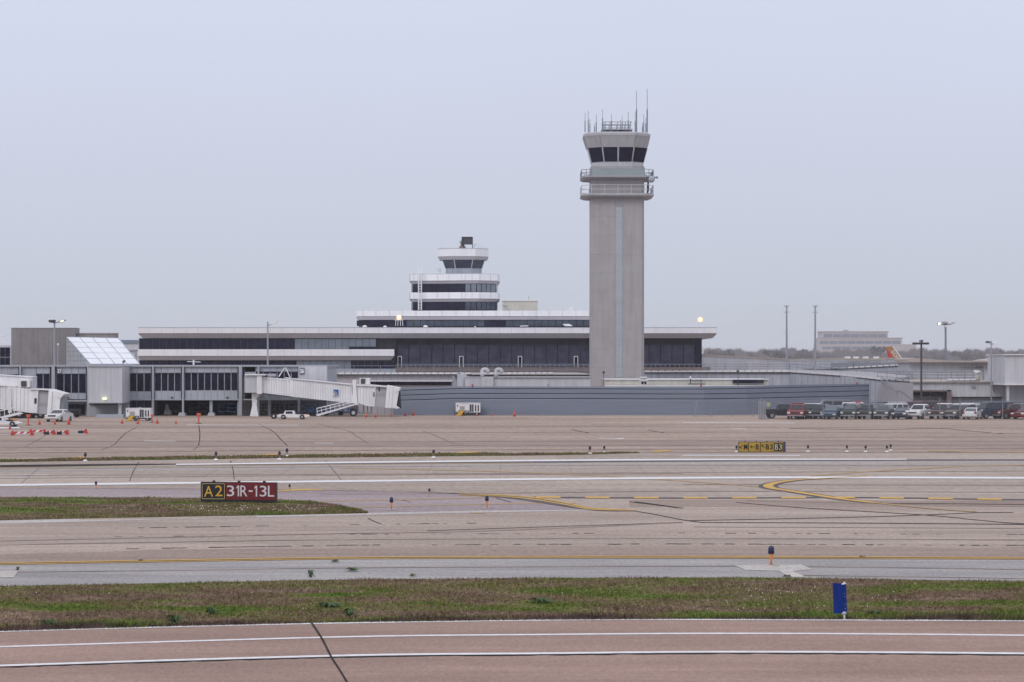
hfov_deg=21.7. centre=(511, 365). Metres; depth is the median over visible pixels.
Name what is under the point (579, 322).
upper window
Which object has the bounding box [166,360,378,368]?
window frame
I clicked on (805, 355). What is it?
bare tree
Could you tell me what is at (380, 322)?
upper window
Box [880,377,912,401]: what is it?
steel stair
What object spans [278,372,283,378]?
window
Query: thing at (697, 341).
hall corner window
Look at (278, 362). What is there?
window
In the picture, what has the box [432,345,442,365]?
hall window
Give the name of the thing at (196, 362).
window
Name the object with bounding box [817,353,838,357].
bare tree
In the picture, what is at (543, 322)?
upper window
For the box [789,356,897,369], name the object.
flat concourse
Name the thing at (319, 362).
window
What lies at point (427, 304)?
window
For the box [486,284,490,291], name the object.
window
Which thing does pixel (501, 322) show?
upper window
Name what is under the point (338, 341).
window
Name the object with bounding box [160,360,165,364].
window
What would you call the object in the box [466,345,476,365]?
hall window
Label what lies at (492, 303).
window
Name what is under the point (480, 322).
upper window
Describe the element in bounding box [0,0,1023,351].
sky
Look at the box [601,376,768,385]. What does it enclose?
beige annex
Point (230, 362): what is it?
window
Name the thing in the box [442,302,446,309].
window
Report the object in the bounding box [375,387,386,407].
service door
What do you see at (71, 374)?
window frame
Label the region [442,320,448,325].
upper window
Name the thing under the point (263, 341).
window
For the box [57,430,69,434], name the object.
striped barricade
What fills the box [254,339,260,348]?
window
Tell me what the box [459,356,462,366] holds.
door
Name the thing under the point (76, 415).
baggage cart
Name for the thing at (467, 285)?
window
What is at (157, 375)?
window
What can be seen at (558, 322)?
upper window
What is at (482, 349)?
hall window
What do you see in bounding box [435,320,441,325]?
upper window
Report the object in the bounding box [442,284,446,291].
window
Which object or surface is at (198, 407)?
baggage cart
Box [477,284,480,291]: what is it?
window
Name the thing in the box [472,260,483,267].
cab window
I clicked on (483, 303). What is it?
window
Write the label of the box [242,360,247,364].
window
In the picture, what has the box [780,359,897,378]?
cross link building
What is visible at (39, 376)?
window
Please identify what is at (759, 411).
slatted gate
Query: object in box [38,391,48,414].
service door
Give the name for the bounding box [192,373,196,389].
window
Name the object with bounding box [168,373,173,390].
window
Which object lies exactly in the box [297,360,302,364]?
window
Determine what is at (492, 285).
window
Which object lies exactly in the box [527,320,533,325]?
upper window
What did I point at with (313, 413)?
baggage cart
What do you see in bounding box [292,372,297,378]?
window
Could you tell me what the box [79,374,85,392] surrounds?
window
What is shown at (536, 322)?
upper window
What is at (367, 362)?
window
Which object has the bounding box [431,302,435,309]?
window
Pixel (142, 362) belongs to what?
window
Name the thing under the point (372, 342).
window
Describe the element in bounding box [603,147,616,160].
window
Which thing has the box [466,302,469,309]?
window
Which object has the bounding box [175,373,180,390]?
window
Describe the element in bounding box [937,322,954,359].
apron lamp mast
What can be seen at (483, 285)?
window
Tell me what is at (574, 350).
hall window
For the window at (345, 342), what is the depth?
536.26 m
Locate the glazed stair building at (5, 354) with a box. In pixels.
[0,345,10,364]
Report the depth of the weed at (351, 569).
85.23 m
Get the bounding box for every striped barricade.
[11,431,33,434]
[29,429,45,433]
[44,430,55,434]
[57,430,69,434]
[78,429,87,433]
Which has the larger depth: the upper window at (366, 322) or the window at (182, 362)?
the upper window at (366, 322)
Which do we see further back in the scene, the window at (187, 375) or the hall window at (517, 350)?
the hall window at (517, 350)
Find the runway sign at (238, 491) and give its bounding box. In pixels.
[201,480,277,502]
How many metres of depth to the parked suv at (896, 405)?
337.20 m
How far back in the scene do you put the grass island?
123.41 m
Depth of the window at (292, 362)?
536.26 m
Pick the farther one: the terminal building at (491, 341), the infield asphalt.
the terminal building at (491, 341)
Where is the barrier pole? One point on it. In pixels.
(9, 427)
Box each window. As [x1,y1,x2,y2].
[0,347,4,356]
[0,358,4,364]
[5,347,9,356]
[5,358,9,364]
[37,374,42,387]
[44,374,49,390]
[57,374,63,390]
[64,374,70,392]
[69,404,73,414]
[72,374,77,392]
[75,404,79,414]
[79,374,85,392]
[80,404,84,413]
[130,374,135,390]
[130,401,136,407]
[137,374,143,390]
[137,401,143,407]
[139,339,145,348]
[139,360,145,364]
[144,374,150,390]
[144,401,150,407]
[146,339,152,348]
[146,360,152,364]
[153,339,158,348]
[153,360,159,364]
[155,373,160,390]
[160,339,165,348]
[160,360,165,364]
[162,373,166,390]
[167,339,172,348]
[167,360,172,364]
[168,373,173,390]
[173,339,179,348]
[174,360,179,364]
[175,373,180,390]
[180,339,185,348]
[180,360,186,364]
[185,373,190,389]
[187,339,192,348]
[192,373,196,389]
[194,339,199,348]
[194,360,200,364]
[198,373,203,389]
[200,339,206,348]
[201,360,206,364]
[205,373,210,389]
[207,339,212,348]
[208,360,213,364]
[212,373,216,389]
[214,339,219,348]
[215,360,220,364]
[218,373,223,389]
[221,339,226,348]
[221,360,227,364]
[225,373,230,389]
[227,339,233,348]
[228,360,234,364]
[231,373,236,389]
[234,339,239,348]
[235,360,240,364]
[241,339,246,348]
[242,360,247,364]
[248,339,253,348]
[249,360,254,364]
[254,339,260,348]
[256,360,261,364]
[261,339,266,348]
[269,339,273,348]
[269,360,275,364]
[275,339,280,348]
[276,360,281,364]
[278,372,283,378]
[282,339,287,348]
[283,360,288,364]
[285,372,290,378]
[288,339,294,348]
[290,360,295,364]
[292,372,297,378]
[295,339,300,348]
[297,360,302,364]
[302,339,307,348]
[303,360,309,364]
[309,339,314,348]
[310,360,316,364]
[315,339,321,348]
[317,360,322,364]
[322,339,327,348]
[324,360,329,364]
[329,339,334,348]
[331,360,336,364]
[336,339,341,348]
[338,360,343,368]
[342,339,348,348]
[344,360,350,368]
[349,339,354,346]
[351,360,357,368]
[356,339,361,346]
[357,320,362,325]
[358,360,363,368]
[363,339,368,346]
[364,320,370,325]
[365,360,370,368]
[369,339,375,346]
[371,320,377,325]
[372,360,377,368]
[378,320,384,325]
[379,360,384,368]
[385,320,391,325]
[385,360,391,368]
[392,320,398,325]
[398,345,407,365]
[407,320,412,325]
[409,345,419,365]
[414,284,417,291]
[414,302,417,309]
[414,320,419,325]
[421,320,426,325]
[421,345,430,365]
[425,284,429,291]
[425,302,429,309]
[428,320,433,325]
[431,284,435,291]
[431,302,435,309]
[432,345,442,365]
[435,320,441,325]
[437,284,441,291]
[437,302,441,309]
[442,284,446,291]
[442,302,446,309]
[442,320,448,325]
[443,260,454,267]
[444,345,453,365]
[448,284,452,291]
[448,302,452,309]
[449,320,455,325]
[454,284,458,291]
[454,302,458,309]
[455,260,471,267]
[455,345,465,365]
[456,320,462,325]
[460,284,464,291]
[460,302,464,309]
[463,320,469,325]
[466,284,469,291]
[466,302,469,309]
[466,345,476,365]
[471,284,475,291]
[471,302,475,309]
[471,320,476,325]
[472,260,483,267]
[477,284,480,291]
[477,302,480,309]
[478,320,483,325]
[478,345,487,365]
[482,284,485,291]
[482,302,485,309]
[485,320,490,325]
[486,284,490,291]
[486,302,490,309]
[489,345,499,365]
[491,284,494,291]
[491,302,494,309]
[492,320,497,325]
[499,320,504,325]
[501,345,510,365]
[506,320,511,325]
[512,345,522,365]
[513,320,519,325]
[520,320,526,325]
[524,345,533,365]
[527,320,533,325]
[534,320,540,325]
[535,345,545,365]
[541,320,547,325]
[547,345,556,365]
[549,320,554,325]
[556,320,561,325]
[558,345,568,365]
[569,345,579,365]
[570,320,575,325]
[577,320,582,325]
[581,345,588,365]
[584,320,588,325]
[588,147,602,161]
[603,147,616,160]
[619,147,632,160]
[633,147,646,161]
[644,345,648,365]
[650,345,659,365]
[661,345,671,365]
[672,345,682,365]
[684,345,693,365]
[695,339,700,366]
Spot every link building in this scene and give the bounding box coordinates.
[337,366,588,386]
[644,364,974,401]
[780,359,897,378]
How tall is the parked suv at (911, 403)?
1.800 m
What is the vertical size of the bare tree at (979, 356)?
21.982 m
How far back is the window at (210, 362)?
536.26 m
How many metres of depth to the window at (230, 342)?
536.26 m
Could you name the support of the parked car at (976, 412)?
on the ground at (478, 428)
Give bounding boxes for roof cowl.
[973,370,979,380]
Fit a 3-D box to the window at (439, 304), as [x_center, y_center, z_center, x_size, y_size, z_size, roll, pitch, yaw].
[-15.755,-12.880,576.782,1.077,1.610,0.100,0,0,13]
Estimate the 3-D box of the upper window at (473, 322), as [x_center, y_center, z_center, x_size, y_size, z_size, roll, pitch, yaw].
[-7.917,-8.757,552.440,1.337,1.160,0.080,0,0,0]
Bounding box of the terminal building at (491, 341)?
[138,311,716,373]
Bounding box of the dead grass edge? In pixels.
[0,610,1023,630]
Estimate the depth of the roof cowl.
403.65 m
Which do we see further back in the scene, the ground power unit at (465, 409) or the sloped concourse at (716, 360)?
the sloped concourse at (716, 360)
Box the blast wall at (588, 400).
[393,384,868,414]
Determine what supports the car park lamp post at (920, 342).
on the ground at (478, 428)
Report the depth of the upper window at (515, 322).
552.34 m
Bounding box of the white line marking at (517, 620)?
[0,459,1023,665]
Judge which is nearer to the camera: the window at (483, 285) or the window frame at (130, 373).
the window frame at (130, 373)
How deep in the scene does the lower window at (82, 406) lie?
352.29 m
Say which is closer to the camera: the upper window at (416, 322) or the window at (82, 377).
the window at (82, 377)
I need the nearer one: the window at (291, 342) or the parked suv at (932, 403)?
the parked suv at (932, 403)
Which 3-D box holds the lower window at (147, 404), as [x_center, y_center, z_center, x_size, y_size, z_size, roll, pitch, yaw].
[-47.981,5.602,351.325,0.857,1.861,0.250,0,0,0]
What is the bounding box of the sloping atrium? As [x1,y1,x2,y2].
[66,337,139,364]
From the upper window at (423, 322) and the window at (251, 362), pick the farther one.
the upper window at (423, 322)
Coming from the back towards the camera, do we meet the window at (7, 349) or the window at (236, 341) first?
the window at (236, 341)
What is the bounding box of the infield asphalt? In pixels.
[0,488,585,523]
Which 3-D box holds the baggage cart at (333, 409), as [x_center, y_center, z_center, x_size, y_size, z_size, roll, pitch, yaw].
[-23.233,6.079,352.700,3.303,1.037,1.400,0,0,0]
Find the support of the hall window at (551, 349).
in the terminal building at (491, 341)
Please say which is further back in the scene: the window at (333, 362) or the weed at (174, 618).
the window at (333, 362)
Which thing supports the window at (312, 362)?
in the terminal building at (491, 341)
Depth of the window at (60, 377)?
351.18 m
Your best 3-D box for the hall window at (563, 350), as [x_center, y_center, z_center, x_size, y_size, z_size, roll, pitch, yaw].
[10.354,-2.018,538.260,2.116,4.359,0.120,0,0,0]
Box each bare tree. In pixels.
[708,348,733,355]
[762,349,792,358]
[788,350,806,358]
[797,349,820,358]
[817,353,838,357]
[905,350,932,358]
[924,351,944,359]
[949,349,976,360]
[969,352,986,360]
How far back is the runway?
154.34 m
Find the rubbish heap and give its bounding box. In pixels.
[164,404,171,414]
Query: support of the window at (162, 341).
in the terminal building at (491, 341)
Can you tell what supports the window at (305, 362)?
in the terminal building at (491, 341)
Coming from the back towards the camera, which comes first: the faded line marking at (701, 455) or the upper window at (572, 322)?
the upper window at (572, 322)
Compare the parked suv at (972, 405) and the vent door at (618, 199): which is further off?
the vent door at (618, 199)
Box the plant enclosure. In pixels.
[453,373,467,385]
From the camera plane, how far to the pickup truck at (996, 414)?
329.68 m
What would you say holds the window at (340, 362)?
in the terminal building at (491, 341)
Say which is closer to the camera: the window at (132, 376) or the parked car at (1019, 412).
the parked car at (1019, 412)
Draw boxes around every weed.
[39,619,56,625]
[165,614,183,622]
[206,607,216,613]
[308,569,314,577]
[312,602,345,606]
[342,607,356,616]
[343,567,359,570]
[526,597,555,602]
[868,610,883,612]
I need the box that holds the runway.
[0,453,1023,509]
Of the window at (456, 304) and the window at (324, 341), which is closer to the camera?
the window at (324, 341)
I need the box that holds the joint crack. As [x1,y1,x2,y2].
[0,424,1023,681]
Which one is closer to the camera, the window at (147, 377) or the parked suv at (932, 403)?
the window at (147, 377)
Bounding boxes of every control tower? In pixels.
[409,244,499,310]
[580,91,657,385]
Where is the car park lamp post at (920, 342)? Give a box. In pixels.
[912,340,928,400]
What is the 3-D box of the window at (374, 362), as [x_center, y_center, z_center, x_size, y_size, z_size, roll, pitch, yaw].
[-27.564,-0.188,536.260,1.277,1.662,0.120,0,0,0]
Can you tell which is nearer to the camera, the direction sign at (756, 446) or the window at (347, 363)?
the direction sign at (756, 446)
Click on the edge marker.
(839, 599)
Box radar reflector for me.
[459,237,472,247]
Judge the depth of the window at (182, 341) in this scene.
536.26 m
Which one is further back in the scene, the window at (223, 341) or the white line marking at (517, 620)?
the window at (223, 341)
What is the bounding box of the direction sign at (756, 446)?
[738,441,785,451]
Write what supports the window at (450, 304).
in the old control tower at (463, 283)
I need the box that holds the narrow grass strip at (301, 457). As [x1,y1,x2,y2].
[10,452,639,461]
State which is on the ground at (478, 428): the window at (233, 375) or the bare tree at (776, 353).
the bare tree at (776, 353)
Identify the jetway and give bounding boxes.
[0,374,69,417]
[245,368,400,415]
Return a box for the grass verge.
[0,577,1023,629]
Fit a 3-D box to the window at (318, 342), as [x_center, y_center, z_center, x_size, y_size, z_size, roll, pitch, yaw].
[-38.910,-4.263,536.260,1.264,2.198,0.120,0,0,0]
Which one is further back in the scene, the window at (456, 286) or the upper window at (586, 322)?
the window at (456, 286)
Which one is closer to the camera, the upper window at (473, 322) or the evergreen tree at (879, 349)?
the upper window at (473, 322)
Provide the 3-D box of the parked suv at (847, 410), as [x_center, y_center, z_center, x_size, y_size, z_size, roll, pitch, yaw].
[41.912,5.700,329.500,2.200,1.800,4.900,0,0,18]
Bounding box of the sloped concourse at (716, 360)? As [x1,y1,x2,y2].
[702,355,788,369]
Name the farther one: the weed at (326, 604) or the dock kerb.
the dock kerb
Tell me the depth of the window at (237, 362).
536.26 m
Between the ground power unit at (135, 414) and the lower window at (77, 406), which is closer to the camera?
the ground power unit at (135, 414)
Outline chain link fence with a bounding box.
[693,397,1023,419]
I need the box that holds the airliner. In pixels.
[886,346,901,357]
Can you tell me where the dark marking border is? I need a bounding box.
[176,459,1023,510]
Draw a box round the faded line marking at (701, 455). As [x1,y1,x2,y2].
[42,422,799,474]
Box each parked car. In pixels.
[45,409,73,421]
[891,407,912,418]
[962,408,982,418]
[1011,407,1023,418]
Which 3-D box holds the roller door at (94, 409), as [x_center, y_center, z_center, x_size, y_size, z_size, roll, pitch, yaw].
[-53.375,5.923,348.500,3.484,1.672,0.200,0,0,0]
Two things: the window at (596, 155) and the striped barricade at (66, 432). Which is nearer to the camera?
the striped barricade at (66, 432)
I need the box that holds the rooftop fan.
[639,377,647,383]
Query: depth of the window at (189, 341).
536.26 m
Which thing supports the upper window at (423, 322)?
in the terminal building at (491, 341)
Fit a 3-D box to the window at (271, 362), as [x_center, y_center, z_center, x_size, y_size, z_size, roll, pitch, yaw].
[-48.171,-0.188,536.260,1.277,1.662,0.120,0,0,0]
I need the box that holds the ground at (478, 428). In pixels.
[0,414,1023,459]
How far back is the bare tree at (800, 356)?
2517.23 m
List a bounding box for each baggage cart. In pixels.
[68,409,84,416]
[164,407,188,413]
[188,403,209,414]
[218,403,236,414]
[260,404,272,414]
[271,404,287,413]
[281,404,297,413]
[295,404,315,415]
[309,408,333,415]
[324,407,343,414]
[338,407,357,414]
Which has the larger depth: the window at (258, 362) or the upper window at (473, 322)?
the upper window at (473, 322)
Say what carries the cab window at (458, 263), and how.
in the old control tower at (463, 283)
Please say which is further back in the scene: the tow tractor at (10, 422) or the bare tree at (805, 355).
the bare tree at (805, 355)
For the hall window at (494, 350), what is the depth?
538.23 m
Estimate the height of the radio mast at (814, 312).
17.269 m
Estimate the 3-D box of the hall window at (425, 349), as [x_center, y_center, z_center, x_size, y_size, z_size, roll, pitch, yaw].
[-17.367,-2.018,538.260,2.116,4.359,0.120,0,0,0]
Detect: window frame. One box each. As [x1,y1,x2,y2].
[71,374,78,392]
[130,373,150,391]
[159,339,362,348]
[161,373,174,390]
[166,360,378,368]
[185,372,237,390]
[256,371,297,378]
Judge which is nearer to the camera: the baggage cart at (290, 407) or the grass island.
the grass island
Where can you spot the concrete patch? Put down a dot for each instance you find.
(787, 569)
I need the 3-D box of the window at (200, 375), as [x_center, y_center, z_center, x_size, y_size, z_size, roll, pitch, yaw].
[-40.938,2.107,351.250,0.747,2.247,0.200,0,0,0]
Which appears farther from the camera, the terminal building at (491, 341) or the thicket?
the thicket
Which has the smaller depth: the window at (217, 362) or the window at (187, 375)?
the window at (187, 375)
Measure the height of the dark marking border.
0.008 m
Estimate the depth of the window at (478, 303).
575.68 m
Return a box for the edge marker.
[833,582,846,616]
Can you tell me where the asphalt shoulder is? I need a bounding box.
[0,559,1023,585]
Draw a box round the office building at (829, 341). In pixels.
[813,330,915,352]
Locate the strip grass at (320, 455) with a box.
[0,451,637,461]
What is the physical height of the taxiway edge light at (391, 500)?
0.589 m
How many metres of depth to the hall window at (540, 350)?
538.23 m
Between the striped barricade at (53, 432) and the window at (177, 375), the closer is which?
the striped barricade at (53, 432)
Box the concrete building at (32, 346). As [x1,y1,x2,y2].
[11,328,118,364]
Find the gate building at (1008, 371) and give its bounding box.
[988,354,1023,401]
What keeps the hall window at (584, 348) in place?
in the terminal building at (491, 341)
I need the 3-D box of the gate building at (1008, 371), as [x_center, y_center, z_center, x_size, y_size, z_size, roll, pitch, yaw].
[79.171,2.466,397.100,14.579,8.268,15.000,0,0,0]
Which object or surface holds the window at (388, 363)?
in the terminal building at (491, 341)
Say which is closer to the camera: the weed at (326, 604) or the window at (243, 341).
the weed at (326, 604)
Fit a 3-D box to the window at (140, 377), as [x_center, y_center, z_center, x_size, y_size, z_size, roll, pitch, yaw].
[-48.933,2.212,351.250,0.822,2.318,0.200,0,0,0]
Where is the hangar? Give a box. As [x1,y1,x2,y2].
[121,340,138,361]
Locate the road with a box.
[0,620,1023,681]
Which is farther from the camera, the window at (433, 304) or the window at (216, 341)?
the window at (433, 304)
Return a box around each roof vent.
[480,367,489,376]
[494,367,503,376]
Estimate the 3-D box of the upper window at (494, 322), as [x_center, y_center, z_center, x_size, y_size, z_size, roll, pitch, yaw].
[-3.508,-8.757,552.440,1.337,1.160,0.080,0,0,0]
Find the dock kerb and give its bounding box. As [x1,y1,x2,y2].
[94,414,124,417]
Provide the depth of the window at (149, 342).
536.26 m
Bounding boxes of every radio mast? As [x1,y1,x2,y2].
[784,305,788,369]
[813,305,817,370]
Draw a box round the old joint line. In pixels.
[0,427,1023,578]
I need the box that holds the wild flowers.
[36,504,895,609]
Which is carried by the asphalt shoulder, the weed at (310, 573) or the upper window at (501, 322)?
the weed at (310, 573)
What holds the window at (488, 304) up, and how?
in the old control tower at (463, 283)
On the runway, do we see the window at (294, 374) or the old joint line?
the old joint line
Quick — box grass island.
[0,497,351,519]
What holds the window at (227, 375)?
in the gate concourse at (93, 390)
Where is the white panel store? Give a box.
[465,376,590,385]
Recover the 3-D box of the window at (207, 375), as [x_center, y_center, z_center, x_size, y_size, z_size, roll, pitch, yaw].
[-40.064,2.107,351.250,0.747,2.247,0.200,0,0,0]
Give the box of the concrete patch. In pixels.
[0,564,810,576]
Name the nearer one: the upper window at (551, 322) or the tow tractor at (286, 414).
the tow tractor at (286, 414)
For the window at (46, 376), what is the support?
in the gate concourse at (93, 390)
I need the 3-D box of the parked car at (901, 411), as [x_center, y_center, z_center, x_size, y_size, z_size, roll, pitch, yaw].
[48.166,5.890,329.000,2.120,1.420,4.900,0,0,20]
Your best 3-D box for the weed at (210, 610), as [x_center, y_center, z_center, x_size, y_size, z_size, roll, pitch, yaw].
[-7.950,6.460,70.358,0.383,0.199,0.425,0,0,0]
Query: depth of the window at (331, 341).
536.26 m
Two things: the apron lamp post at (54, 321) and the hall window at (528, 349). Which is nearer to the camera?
the apron lamp post at (54, 321)
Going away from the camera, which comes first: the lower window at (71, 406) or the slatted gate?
the slatted gate
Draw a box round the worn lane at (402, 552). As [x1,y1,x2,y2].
[0,545,1023,562]
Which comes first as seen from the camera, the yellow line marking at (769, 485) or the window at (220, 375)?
the yellow line marking at (769, 485)
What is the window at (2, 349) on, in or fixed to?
in the glazed stair building at (5, 354)
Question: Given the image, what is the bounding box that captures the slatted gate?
[758,401,765,418]
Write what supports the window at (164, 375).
in the gate concourse at (93, 390)
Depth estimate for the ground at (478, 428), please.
266.80 m
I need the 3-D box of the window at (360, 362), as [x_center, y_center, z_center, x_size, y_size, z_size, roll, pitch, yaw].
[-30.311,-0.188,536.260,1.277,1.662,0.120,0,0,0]
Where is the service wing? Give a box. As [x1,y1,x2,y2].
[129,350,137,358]
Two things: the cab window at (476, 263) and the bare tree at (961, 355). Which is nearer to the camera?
the cab window at (476, 263)
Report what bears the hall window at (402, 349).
in the terminal building at (491, 341)
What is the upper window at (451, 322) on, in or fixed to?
in the terminal building at (491, 341)
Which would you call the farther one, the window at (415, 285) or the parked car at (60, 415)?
the window at (415, 285)
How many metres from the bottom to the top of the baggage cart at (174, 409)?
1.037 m
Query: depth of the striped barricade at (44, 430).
257.80 m
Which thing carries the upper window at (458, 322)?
in the terminal building at (491, 341)
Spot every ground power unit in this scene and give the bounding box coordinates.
[124,407,152,420]
[454,402,479,415]
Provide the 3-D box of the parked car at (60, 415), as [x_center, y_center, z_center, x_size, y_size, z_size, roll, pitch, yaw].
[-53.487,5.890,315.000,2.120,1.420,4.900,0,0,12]
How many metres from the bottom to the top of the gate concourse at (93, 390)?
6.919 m
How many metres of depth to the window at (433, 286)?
577.02 m
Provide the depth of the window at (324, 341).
536.26 m
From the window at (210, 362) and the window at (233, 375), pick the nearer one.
the window at (233, 375)
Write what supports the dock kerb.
on the ground at (478, 428)
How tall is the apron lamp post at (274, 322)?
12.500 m
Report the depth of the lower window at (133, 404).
351.18 m
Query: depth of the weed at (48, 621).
67.18 m
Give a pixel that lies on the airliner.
(892, 352)
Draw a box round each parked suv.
[809,404,830,418]
[840,404,860,418]
[857,404,878,418]
[873,405,893,418]
[886,403,908,417]
[907,401,924,405]
[915,401,936,407]
[944,404,970,418]
[949,403,976,417]
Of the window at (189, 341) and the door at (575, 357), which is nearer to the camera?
the window at (189, 341)
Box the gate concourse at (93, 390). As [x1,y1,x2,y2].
[0,365,337,415]
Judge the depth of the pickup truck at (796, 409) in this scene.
327.76 m
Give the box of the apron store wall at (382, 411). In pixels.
[328,401,392,414]
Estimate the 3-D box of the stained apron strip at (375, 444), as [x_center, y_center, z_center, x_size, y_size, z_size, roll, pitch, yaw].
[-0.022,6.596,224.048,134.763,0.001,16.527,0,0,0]
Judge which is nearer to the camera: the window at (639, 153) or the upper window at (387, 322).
the window at (639, 153)
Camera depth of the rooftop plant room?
575.00 m
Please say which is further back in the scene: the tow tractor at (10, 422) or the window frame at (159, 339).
the window frame at (159, 339)
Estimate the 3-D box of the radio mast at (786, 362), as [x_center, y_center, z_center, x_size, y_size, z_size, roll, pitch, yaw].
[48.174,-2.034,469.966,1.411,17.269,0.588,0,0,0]
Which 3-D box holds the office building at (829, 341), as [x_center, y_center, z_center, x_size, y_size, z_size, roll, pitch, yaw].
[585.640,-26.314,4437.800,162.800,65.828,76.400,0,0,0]
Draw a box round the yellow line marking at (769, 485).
[0,450,1023,563]
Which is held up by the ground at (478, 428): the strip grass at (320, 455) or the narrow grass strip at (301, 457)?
the narrow grass strip at (301, 457)
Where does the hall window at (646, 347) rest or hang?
in the terminal building at (491, 341)
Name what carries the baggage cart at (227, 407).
on the ground at (478, 428)
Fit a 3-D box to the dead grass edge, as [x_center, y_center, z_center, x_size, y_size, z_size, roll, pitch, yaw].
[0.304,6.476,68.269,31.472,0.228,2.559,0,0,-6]
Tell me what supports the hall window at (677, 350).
in the terminal building at (491, 341)
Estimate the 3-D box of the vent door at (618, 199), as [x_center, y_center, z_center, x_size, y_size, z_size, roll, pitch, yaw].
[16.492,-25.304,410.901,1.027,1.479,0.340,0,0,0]
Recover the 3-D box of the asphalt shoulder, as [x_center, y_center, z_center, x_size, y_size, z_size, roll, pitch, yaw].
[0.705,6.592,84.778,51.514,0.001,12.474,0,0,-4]
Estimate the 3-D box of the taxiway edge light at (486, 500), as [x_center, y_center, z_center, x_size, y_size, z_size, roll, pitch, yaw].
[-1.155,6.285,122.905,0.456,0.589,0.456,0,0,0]
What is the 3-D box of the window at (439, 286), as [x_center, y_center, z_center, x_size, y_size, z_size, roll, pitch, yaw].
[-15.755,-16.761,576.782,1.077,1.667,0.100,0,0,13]
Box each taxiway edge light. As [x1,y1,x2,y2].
[386,497,395,509]
[483,496,490,508]
[763,546,778,565]
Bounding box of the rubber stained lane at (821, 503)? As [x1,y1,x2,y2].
[629,500,1023,506]
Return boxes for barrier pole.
[0,427,19,428]
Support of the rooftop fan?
on the beige annex
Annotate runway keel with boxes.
[0,461,1023,471]
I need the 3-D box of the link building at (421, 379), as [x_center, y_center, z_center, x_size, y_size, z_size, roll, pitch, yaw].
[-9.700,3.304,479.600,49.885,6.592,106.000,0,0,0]
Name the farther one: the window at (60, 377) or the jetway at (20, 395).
the window at (60, 377)
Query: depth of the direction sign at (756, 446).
202.92 m
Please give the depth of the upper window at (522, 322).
552.34 m
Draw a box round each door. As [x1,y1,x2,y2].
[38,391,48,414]
[90,405,116,415]
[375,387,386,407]
[398,356,401,366]
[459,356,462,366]
[574,356,577,366]
[616,197,621,205]
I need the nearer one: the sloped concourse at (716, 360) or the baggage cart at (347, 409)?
the baggage cart at (347, 409)
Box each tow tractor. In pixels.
[0,417,21,426]
[277,411,308,418]
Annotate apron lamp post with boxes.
[49,320,65,364]
[267,321,277,412]
[985,341,997,401]
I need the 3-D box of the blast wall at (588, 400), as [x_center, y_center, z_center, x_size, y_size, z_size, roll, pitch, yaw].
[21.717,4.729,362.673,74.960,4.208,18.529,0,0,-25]
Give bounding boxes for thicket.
[703,347,1023,360]
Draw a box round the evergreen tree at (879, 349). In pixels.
[869,346,885,357]
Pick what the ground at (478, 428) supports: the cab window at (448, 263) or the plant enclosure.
the plant enclosure
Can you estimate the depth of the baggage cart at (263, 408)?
351.54 m
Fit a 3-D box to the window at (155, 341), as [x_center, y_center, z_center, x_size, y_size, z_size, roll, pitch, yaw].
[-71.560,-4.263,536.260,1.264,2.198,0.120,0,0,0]
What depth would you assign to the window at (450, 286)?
576.17 m
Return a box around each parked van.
[820,400,851,404]
[821,405,841,418]
[975,402,1012,418]
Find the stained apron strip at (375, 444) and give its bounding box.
[0,441,1023,446]
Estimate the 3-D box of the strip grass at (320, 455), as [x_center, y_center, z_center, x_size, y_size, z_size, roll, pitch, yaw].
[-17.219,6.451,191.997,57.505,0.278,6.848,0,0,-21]
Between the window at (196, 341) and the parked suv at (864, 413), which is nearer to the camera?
the parked suv at (864, 413)
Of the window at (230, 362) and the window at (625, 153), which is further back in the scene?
the window at (230, 362)
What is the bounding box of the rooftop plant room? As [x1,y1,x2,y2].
[502,300,537,310]
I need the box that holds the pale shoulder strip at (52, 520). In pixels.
[0,510,595,523]
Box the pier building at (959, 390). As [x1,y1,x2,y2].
[888,358,1003,403]
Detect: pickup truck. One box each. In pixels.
[761,404,799,418]
[787,403,806,418]
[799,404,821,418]
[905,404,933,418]
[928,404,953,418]
[992,404,1020,418]
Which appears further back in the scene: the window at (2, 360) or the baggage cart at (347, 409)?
the window at (2, 360)
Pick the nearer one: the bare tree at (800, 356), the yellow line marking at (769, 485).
the yellow line marking at (769, 485)
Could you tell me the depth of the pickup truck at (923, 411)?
328.25 m
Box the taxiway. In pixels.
[0,506,1023,564]

